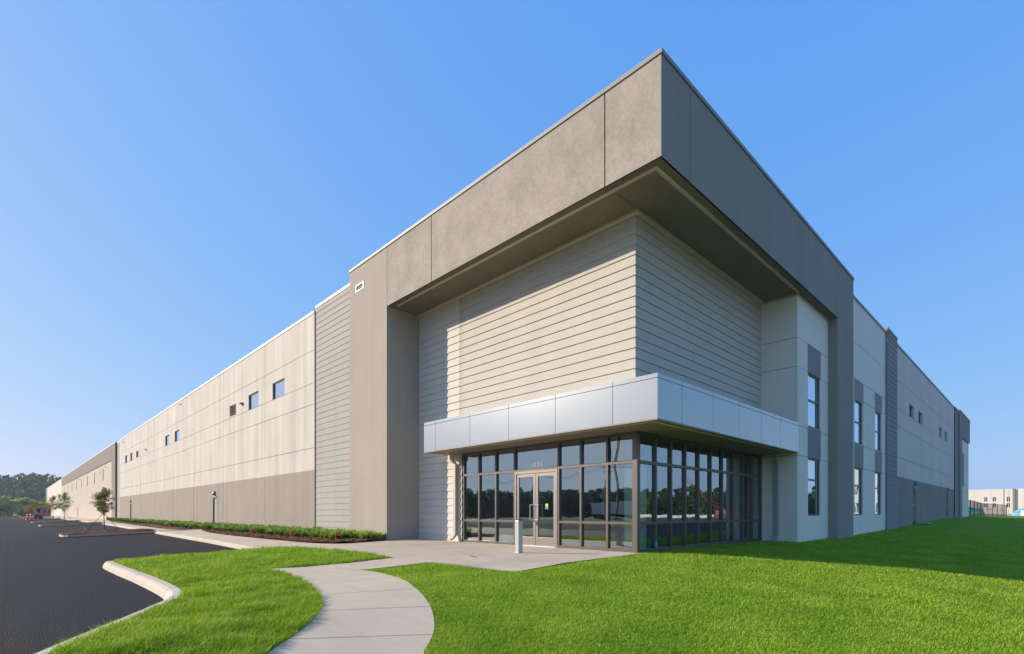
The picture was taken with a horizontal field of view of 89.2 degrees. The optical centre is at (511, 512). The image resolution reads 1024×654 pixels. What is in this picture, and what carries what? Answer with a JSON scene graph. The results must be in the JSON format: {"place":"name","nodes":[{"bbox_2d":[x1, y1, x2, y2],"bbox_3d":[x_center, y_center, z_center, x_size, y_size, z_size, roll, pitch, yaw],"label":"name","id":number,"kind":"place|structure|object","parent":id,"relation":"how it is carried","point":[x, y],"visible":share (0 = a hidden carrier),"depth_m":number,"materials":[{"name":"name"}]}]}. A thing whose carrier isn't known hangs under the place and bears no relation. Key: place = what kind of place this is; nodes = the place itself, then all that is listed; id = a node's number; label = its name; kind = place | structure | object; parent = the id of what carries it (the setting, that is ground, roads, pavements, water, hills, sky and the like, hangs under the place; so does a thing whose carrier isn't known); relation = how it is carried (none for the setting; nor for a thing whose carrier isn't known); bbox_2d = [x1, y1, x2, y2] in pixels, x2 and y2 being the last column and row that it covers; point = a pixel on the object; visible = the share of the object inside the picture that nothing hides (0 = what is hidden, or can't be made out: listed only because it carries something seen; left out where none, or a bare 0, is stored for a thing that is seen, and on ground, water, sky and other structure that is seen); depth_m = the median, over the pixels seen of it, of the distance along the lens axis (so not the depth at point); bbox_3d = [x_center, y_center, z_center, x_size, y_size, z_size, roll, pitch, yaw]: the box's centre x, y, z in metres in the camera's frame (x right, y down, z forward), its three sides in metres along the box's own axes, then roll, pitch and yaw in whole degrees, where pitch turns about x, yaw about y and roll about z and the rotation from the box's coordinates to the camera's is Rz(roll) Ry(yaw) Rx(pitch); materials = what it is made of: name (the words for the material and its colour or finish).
{"place":"outdoors","nodes":[
{"label":"outdoors","id":0,"kind":"place"},
{"bbox_2d":[31,501,41,510],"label":"young tree","id":1,"kind":"object","parent":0,"point":[37,504],"visible":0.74,"depth_m":92.57,"materials":[{"name":"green plant"}]},
{"bbox_2d":[0,516,239,653],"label":"road","id":2,"kind":"structure","parent":0,"point":[54,587],"depth_m":10.44,"materials":[{"name":"grey asphalt"}]},
{"bbox_2d":[34,508,53,518],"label":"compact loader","id":3,"kind":"object","parent":2,"relation":"on","point":[41,513],"visible":0.97,"depth_m":88.23,"materials":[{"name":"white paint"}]},
{"bbox_2d":[31,520,79,522],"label":"kerb","id":4,"kind":"structure","parent":2,"relation":"on","point":[54,521],"depth_m":66.73,"materials":[{"name":"concrete"}]},
{"bbox_2d":[38,523,100,526],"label":"kerb","id":5,"kind":"structure","parent":2,"relation":"on","point":[69,524],"depth_m":49.87,"materials":[{"name":"concrete"}]},
{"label":"planting bed","id":6,"kind":"structure","parent":5,"relation":"on","visible":0},
{"bbox_2d":[55,492,74,522],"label":"young tree","id":7,"kind":"object","parent":6,"relation":"on","point":[64,496],"visible":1,"depth_m":51.59,"materials":[{"name":"green plant"}]},
{"bbox_2d":[39,522,102,524],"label":"mulch","id":8,"kind":"object","parent":6,"relation":"on","point":[71,523],"visible":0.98,"depth_m":50.53,"materials":[{"name":"brown soil"}]},
{"bbox_2d":[59,531,152,536],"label":"kerb","id":9,"kind":"structure","parent":2,"relation":"on","point":[100,534],"depth_m":28.70,"materials":[{"name":"concrete"}]},
{"bbox_2d":[60,528,152,533],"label":"mulch","id":10,"kind":"object","parent":9,"relation":"on","point":[104,531],"visible":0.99,"depth_m":29.55,"materials":[{"name":"brown soil"}]},
{"bbox_2d":[89,487,117,530],"bbox_3d":[-24.041,-0.175,30.566,1.447,2.682,1.351,0,0,-44],"label":"young tree","id":11,"kind":"object","parent":10,"relation":"on","point":[100,504],"visible":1,"depth_m":30.38,"materials":[{"name":"green plant"}]},
{"bbox_2d":[35,561,181,653],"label":"kerb","id":12,"kind":"structure","parent":2,"relation":"on","point":[157,586],"depth_m":9.08,"materials":[{"name":"concrete"}]},
{"bbox_2d":[54,517,258,549],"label":"kerb","id":13,"kind":"structure","parent":2,"relation":"on","point":[222,543],"depth_m":22.11,"materials":[{"name":"concrete"}]},
{"bbox_2d":[34,545,389,653],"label":"lawn","id":14,"kind":"structure","parent":0,"point":[249,592],"depth_m":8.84,"materials":[{"name":"green plant"}]},
{"bbox_2d":[50,515,639,570],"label":"pavement","id":15,"kind":"structure","parent":0,"point":[422,550],"depth_m":13.49,"materials":[{"name":"concrete"}]},
{"bbox_2d":[109,520,199,528],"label":"mulch","id":16,"kind":"object","parent":15,"relation":"on","point":[153,525],"visible":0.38,"depth_m":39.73,"materials":[{"name":"brown soil"}]},
{"bbox_2d":[105,517,223,528],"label":"border plants","id":17,"kind":"object","parent":16,"relation":"on","point":[191,524],"visible":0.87,"depth_m":37.83,"materials":[{"name":"green plant"}]},
{"bbox_2d":[201,528,384,542],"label":"mulch","id":18,"kind":"object","parent":15,"relation":"on","point":[317,538],"visible":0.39,"depth_m":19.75,"materials":[{"name":"brown soil"}]},
{"bbox_2d":[199,522,345,536],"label":"border plants","id":19,"kind":"object","parent":18,"relation":"on","point":[269,529],"visible":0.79,"depth_m":23.14,"materials":[{"name":"green plant"}]},
{"bbox_2d":[309,528,384,539],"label":"border plants","id":20,"kind":"object","parent":18,"relation":"on","point":[351,533],"visible":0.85,"depth_m":18.58,"materials":[{"name":"green plant"}]},
{"bbox_2d":[514,519,523,552],"bbox_3d":[0.172,0.588,12.861,0.180,0.825,0.150,0,0,-44],"label":"bollard","id":21,"kind":"object","parent":15,"relation":"on","point":[518,535],"depth_m":12.82,"materials":[{"name":"metal"}]},
{"bbox_2d":[267,563,433,653],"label":"footpath","id":22,"kind":"structure","parent":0,"point":[406,620],"depth_m":6.03,"materials":[{"name":"concrete"}]},
{"bbox_2d":[172,530,580,638],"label":"pavement joints","id":23,"kind":"object","parent":22,"relation":"on","point":[383,590],"visible":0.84,"depth_m":6.54,"materials":[{"name":"grey concrete"}]},
{"bbox_2d":[0,0,1023,489],"label":"sky","id":24,"kind":"structure","parent":0,"point":[183,183],"materials":[{"name":"blue"}]},
{"bbox_2d":[13,515,1023,653],"bbox_3d":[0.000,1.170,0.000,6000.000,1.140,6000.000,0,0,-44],"label":"ground","id":25,"kind":"structure","parent":0,"point":[524,570],"depth_m":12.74,"materials":[{"name":"green plant"}]},
{"bbox_2d":[0,496,19,516],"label":"tree","id":26,"kind":"object","parent":25,"relation":"on","point":[6,504],"visible":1,"depth_m":168.30,"materials":[{"name":"green plant"}]},
{"bbox_2d":[13,497,30,515],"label":"tree","id":27,"kind":"object","parent":25,"relation":"on","point":[20,502],"visible":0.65,"depth_m":177.60,"materials":[{"name":"green plant"}]},
{"bbox_2d":[24,499,36,513],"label":"tree","id":28,"kind":"object","parent":25,"relation":"on","point":[33,501],"visible":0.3,"depth_m":180.21,"materials":[{"name":"green plant"}]},
{"bbox_2d":[0,472,61,515],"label":"woodland","id":29,"kind":"object","parent":25,"relation":"on","point":[37,484],"visible":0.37,"depth_m":318.19,"materials":[{"name":"green plant"}]},
{"bbox_2d":[32,502,49,513],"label":"tree","id":30,"kind":"object","parent":25,"relation":"on","point":[44,505],"visible":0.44,"depth_m":177.61,"materials":[{"name":"green plant"}]},
{"bbox_2d":[46,47,969,552],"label":"warehouse","id":31,"kind":"structure","parent":25,"relation":"on","point":[642,261],"depth_m":17.79,"materials":[{"name":"paint"}]},
{"bbox_2d":[175,430,178,441],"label":"window","id":32,"kind":"structure","parent":31,"relation":"in","point":[177,432],"depth_m":43.59,"materials":[{"name":"blue glass"}]},
{"bbox_2d":[211,496,216,523],"bbox_3d":[-20.162,-0.052,35.326,0.210,2.105,1.170,0,0,-44],"label":"door","id":33,"kind":"structure","parent":31,"relation":"in","point":[214,497],"depth_m":35.50,"materials":[{"name":"paint"}]},
{"bbox_2d":[249,392,257,409],"bbox_3d":[-14.727,-6.390,29.759,0.070,0.880,1.670,0,0,-44],"label":"window","id":34,"kind":"structure","parent":31,"relation":"in","point":[253,399],"depth_m":29.92,"materials":[{"name":"blue glass"}]},
{"bbox_2d":[274,378,284,398],"bbox_3d":[-12.052,-6.390,26.990,0.070,0.880,1.670,0,0,-44],"label":"window","id":35,"kind":"structure","parent":31,"relation":"in","point":[279,387],"depth_m":27.03,"materials":[{"name":"blue glass"}]},
{"bbox_2d":[515,469,556,547],"bbox_3d":[0.702,-0.112,15.362,0.183,2.245,1.716,0,0,-44],"label":"entrance door","id":36,"kind":"structure","parent":31,"relation":"in","point":[537,541],"depth_m":15.31,"materials":[{"name":"metal"}]},
{"bbox_2d":[604,437,609,519],"bbox_3d":[2.472,-0.874,13.546,0.024,2.254,0.198,0,0,-44],"label":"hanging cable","id":37,"kind":"object","parent":31,"relation":"hanging from","point":[605,480],"visible":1,"depth_m":13.57,"materials":[{"name":"rubber"}]},
{"bbox_2d":[613,436,618,519],"bbox_3d":[2.670,-0.919,13.341,0.024,2.244,0.168,0,0,-44],"label":"hanging cable","id":38,"kind":"object","parent":31,"relation":"hanging from","point":[616,478],"visible":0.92,"depth_m":13.31,"materials":[{"name":"rubber"}]},
{"bbox_2d":[808,373,818,429],"bbox_3d":[10.931,-4.015,18.924,1.420,1.930,0.070,0,0,-44],"label":"window","id":39,"kind":"structure","parent":31,"relation":"in","point":[813,382],"depth_m":19.03,"materials":[{"name":"blue glass"}]},
{"bbox_2d":[808,458,818,515],"bbox_3d":[10.931,-0.915,18.924,1.420,2.070,0.070,0,0,-44],"label":"window","id":40,"kind":"structure","parent":31,"relation":"in","point":[813,465],"depth_m":19.03,"materials":[{"name":"blue glass"}]},
{"bbox_2d":[855,400,860,443],"bbox_3d":[15.125,-3.940,22.808,1.450,1.880,0.070,0,0,-44],"label":"window","id":41,"kind":"structure","parent":31,"relation":"in","point":[857,404],"depth_m":22.92,"materials":[{"name":"glass"}]},
{"bbox_2d":[855,468,860,514],"bbox_3d":[15.125,-0.915,22.808,1.450,2.070,0.070,0,0,-44],"label":"window","id":42,"kind":"structure","parent":31,"relation":"in","point":[857,471],"depth_m":22.92,"materials":[{"name":"glass"}]},
{"bbox_2d":[875,412,879,450],"bbox_3d":[17.804,-3.940,25.397,1.400,1.880,0.070,0,0,-44],"label":"window","id":43,"kind":"structure","parent":31,"relation":"in","point":[877,416],"depth_m":25.58,"materials":[{"name":"glass"}]},
{"bbox_2d":[875,472,879,514],"bbox_3d":[17.804,-0.915,25.397,1.400,2.070,0.070,0,0,-44],"label":"window","id":44,"kind":"structure","parent":31,"relation":"in","point":[877,475],"depth_m":25.58,"materials":[{"name":"glass"}]},
{"bbox_2d":[913,487,916,521],"bbox_3d":[24.753,-0.498,32.041,1.170,2.155,0.210,0,0,-44],"label":"door","id":45,"kind":"structure","parent":31,"relation":"in","point":[914,488],"depth_m":32.35,"materials":[{"name":"paint"}]},
{"bbox_2d":[946,492,948,517],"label":"door","id":46,"kind":"structure","parent":31,"relation":"in","point":[947,492],"depth_m":42.64,"materials":[{"name":"paint"}]},
{"bbox_2d":[969,500,1006,516],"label":"fence","id":47,"kind":"object","parent":25,"relation":"on","point":[994,509],"visible":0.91,"depth_m":73.25,"materials":[{"name":"black metal"}]},
{"bbox_2d":[969,489,1023,513],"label":"warehouse","id":48,"kind":"structure","parent":25,"relation":"on","point":[1012,500],"depth_m":154.60,"materials":[{"name":"white paint"}]},
{"bbox_2d":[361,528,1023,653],"bbox_3d":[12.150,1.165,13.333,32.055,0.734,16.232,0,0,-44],"label":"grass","id":49,"kind":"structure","parent":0,"point":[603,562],"depth_m":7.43,"materials":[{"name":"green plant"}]},
{"bbox_2d":[984,514,1023,516],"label":"yard","id":50,"kind":"structure","parent":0,"point":[1002,514],"depth_m":98.48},
{"bbox_2d":[1011,508,1023,515],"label":"tarp pile","id":51,"kind":"object","parent":50,"relation":"on","point":[1017,512],"visible":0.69,"depth_m":100.58,"materials":[{"name":"blue plastic"}]},
{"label":"planting bed","id":52,"kind":"structure","parent":0,"visible":0},
{"bbox_2d":[46,495,61,519],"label":"young tree","id":53,"kind":"object","parent":52,"relation":"on","point":[53,498],"visible":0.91,"depth_m":67.68,"materials":[{"name":"green plant"}]}
]}

